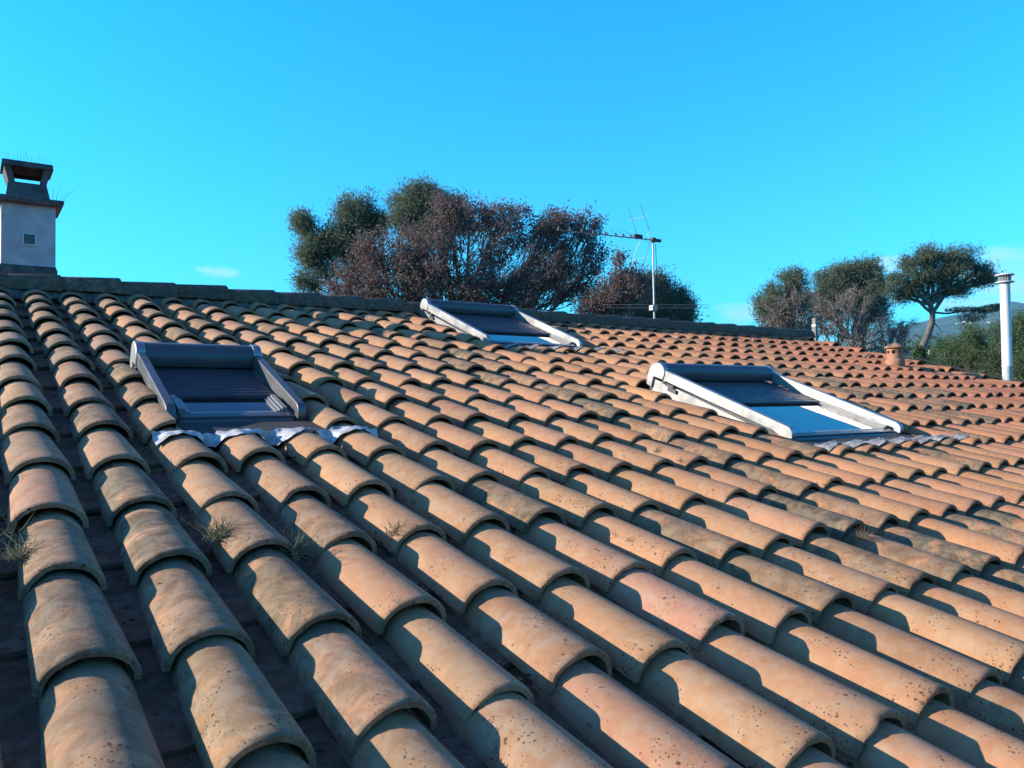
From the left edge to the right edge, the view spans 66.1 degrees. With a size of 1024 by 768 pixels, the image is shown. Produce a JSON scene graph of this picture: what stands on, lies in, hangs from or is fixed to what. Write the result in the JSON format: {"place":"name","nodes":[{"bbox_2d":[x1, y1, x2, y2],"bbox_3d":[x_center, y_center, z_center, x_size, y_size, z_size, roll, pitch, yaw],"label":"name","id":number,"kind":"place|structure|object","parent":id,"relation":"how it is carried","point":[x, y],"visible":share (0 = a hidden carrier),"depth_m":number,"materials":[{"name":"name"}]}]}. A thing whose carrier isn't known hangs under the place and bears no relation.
{"place":"outdoors","nodes":[
{"label":"outdoors","id":0,"kind":"place"},
{"bbox_2d":[0,0,1023,341],"label":"sky","id":1,"kind":"structure","parent":0,"point":[751,137],"materials":[{"name":"blue"}]},
{"bbox_2d":[833,301,1023,362],"bbox_3d":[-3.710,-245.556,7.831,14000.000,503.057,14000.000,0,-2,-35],"label":"ground","id":2,"kind":"structure","parent":0,"point":[944,324],"depth_m":2590.57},
{"bbox_2d":[283,184,393,294],"bbox_3d":[-6.149,-1.071,28.966,4.415,12.684,2.592,-1,-1,2],"label":"pine tree","id":3,"kind":"object","parent":2,"relation":"on","point":[329,242],"visible":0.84,"depth_m":28.62,"materials":[{"name":"green plant"}]},
{"bbox_2d":[371,170,480,297],"bbox_3d":[-2.904,-1.228,27.809,3.998,12.686,2.828,-1,-2,5],"label":"pine tree","id":4,"kind":"object","parent":2,"relation":"on","point":[418,195],"visible":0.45,"depth_m":27.42,"materials":[{"name":"green plant"}]},
{"bbox_2d":[295,186,613,310],"bbox_3d":[-1.551,-0.304,20.941,8.563,9.853,3.273,-1,-2,7],"label":"oak tree","id":5,"kind":"object","parent":2,"relation":"on","point":[552,274],"visible":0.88,"depth_m":20.73,"materials":[{"name":"brown plant"}]},
{"bbox_2d":[0,152,1023,767],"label":"tiled house","id":6,"kind":"structure","parent":2,"relation":"on","point":[488,436],"depth_m":2.30,"materials":[{"name":"tile"}]},
{"bbox_2d":[0,504,34,548],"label":"weed tuft","id":7,"kind":"object","parent":6,"relation":"on","point":[8,529],"visible":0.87,"depth_m":1.87,"materials":[{"name":"green plant"}]},
{"bbox_2d":[0,530,43,568],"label":"weed tuft","id":8,"kind":"object","parent":6,"relation":"on","point":[18,555],"visible":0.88,"depth_m":1.77,"materials":[{"name":"green plant"}]},
{"bbox_2d":[182,505,252,559],"bbox_3d":[-0.743,0.386,2.034,0.188,0.176,0.179,-1,-2,9],"label":"weed tuft","id":9,"kind":"object","parent":6,"relation":"on","point":[218,532],"visible":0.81,"depth_m":2.02,"materials":[{"name":"green plant"}]},
{"bbox_2d":[256,522,326,567],"bbox_3d":[-0.551,0.432,2.002,0.155,0.179,0.183,-2,-2,32],"label":"weed tuft","id":10,"kind":"object","parent":6,"relation":"on","point":[297,548],"visible":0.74,"depth_m":2.01,"materials":[{"name":"plant"}]},
{"bbox_2d":[382,514,407,537],"bbox_3d":[-0.336,0.407,2.197,0.111,0.118,0.126,-1,-2,12],"label":"weed tuft","id":11,"kind":"object","parent":6,"relation":"on","point":[393,532],"visible":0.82,"depth_m":2.20,"materials":[{"name":"beige plant"}]},
{"bbox_2d":[0,334,1023,767],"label":"leaf litter","id":12,"kind":"object","parent":6,"relation":"on","point":[238,588],"visible":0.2,"depth_m":1.79,"materials":[{"name":"brown plant"}]},
{"bbox_2d":[553,204,660,317],"bbox_3d":[1.424,-1.348,8.965,2.394,1.378,0.299,1,-2,-40],"label":"television aerial","id":13,"kind":"object","parent":6,"relation":"attached to","point":[653,307],"visible":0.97,"depth_m":9.02,"materials":[{"name":"metal"}]},
{"bbox_2d":[653,444,665,453],"bbox_3d":[0.629,0.285,3.361,0.090,0.078,0.107,0,-2,-35],"label":"weed tuft","id":14,"kind":"object","parent":6,"relation":"on","point":[657,451],"visible":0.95,"depth_m":3.37,"materials":[{"name":"beige plant"}]},
{"bbox_2d":[852,519,875,549],"bbox_3d":[1.206,0.522,2.694,0.101,0.132,0.105,-1,-2,21],"label":"weed tuft","id":15,"kind":"object","parent":6,"relation":"on","point":[862,535],"visible":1,"depth_m":2.70,"materials":[{"name":"plant"}]},
{"bbox_2d":[995,273,1014,380],"bbox_3d":[5.448,1.361,8.766,0.688,5.255,0.196,0,-2,-35],"label":"flue pipe","id":16,"kind":"object","parent":6,"relation":"attached to","point":[1004,281],"visible":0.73,"depth_m":8.92,"materials":[{"name":"metal"}]},
{"bbox_2d":[566,244,666,316],"bbox_3d":[2.701,0.482,20.045,2.158,8.078,1.933,0,-2,-35],"label":"oak sapling","id":17,"kind":"object","parent":2,"relation":"on","point":[623,277],"visible":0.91,"depth_m":19.89,"materials":[{"name":"brown plant"}]},
{"bbox_2d":[593,261,708,321],"bbox_3d":[4.997,0.286,29.986,4.615,9.853,3.414,0,-2,-20],"label":"pine tree","id":18,"kind":"object","parent":2,"relation":"on","point":[675,304],"visible":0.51,"depth_m":29.51,"materials":[{"name":"green plant"}]},
{"bbox_2d":[745,258,827,328],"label":"pine tree","id":19,"kind":"object","parent":2,"relation":"on","point":[792,278],"visible":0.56,"depth_m":35.72,"materials":[{"name":"green plant"}]},
{"bbox_2d":[751,285,833,337],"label":"oak tree","id":20,"kind":"object","parent":2,"relation":"on","point":[782,322],"visible":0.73,"depth_m":31.80,"materials":[{"name":"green plant"}]},
{"bbox_2d":[811,318,819,340],"bbox_3d":[9.300,1.963,23.910,0.289,7.950,0.240,0,-2,-35],"label":"utility post","id":21,"kind":"object","parent":2,"relation":"on","point":[814,325],"visible":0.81,"depth_m":23.95,"materials":[{"name":"white metal"}]},
{"bbox_2d":[818,324,1023,381],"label":"overhead cable","id":22,"kind":"object","parent":21,"relation":"attached to","point":[920,358],"visible":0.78,"depth_m":19.20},
{"bbox_2d":[803,250,896,347],"bbox_3d":[17.035,-0.021,39.935,4.714,13.336,4.412,0,-2,-35],"label":"pine tree","id":23,"kind":"object","parent":2,"relation":"on","point":[862,274],"visible":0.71,"depth_m":39.44,"materials":[{"name":"green plant"}]},
{"bbox_2d":[803,283,896,347],"bbox_3d":[14.383,0.655,33.862,3.531,10.218,3.596,0,-2,-35],"label":"bare tree","id":24,"kind":"object","parent":2,"relation":"on","point":[848,312],"visible":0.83,"depth_m":33.85,"materials":[{"name":"brown plant"}]},
{"bbox_2d":[865,303,922,358],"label":"bare tree","id":25,"kind":"object","parent":2,"relation":"on","point":[901,330],"visible":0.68,"depth_m":35.97,"materials":[{"name":"brown plant"}]},
{"bbox_2d":[847,333,1021,373],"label":"forest","id":26,"kind":"object","parent":2,"relation":"on","point":[928,347],"depth_m":49.85,"materials":[{"name":"green plant"}]},
{"bbox_2d":[877,237,1006,363],"bbox_3d":[18.027,-0.206,32.890,5.346,11.843,2.677,-1,-2,11],"label":"umbrella pine","id":27,"kind":"object","parent":2,"relation":"on","point":[937,269],"visible":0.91,"depth_m":32.82,"materials":[{"name":"green plant"}]},
{"bbox_2d":[925,333,958,364],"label":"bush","id":28,"kind":"object","parent":2,"relation":"on","point":[933,352],"visible":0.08,"depth_m":49.72,"materials":[{"name":"green plant"}]},
{"bbox_2d":[930,319,1001,379],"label":"pine tree","id":29,"kind":"object","parent":2,"relation":"on","point":[960,357],"visible":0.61,"depth_m":45.63,"materials":[{"name":"green plant"}]},
{"bbox_2d":[961,306,1023,379],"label":"pine tree","id":30,"kind":"object","parent":2,"relation":"on","point":[1017,325],"visible":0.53,"depth_m":43.88,"materials":[{"name":"green plant"}]},
{"bbox_2d":[996,333,1023,380],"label":"pine tree","id":31,"kind":"object","parent":2,"relation":"on","point":[1019,359],"visible":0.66,"depth_m":42.38,"materials":[{"name":"green plant"}]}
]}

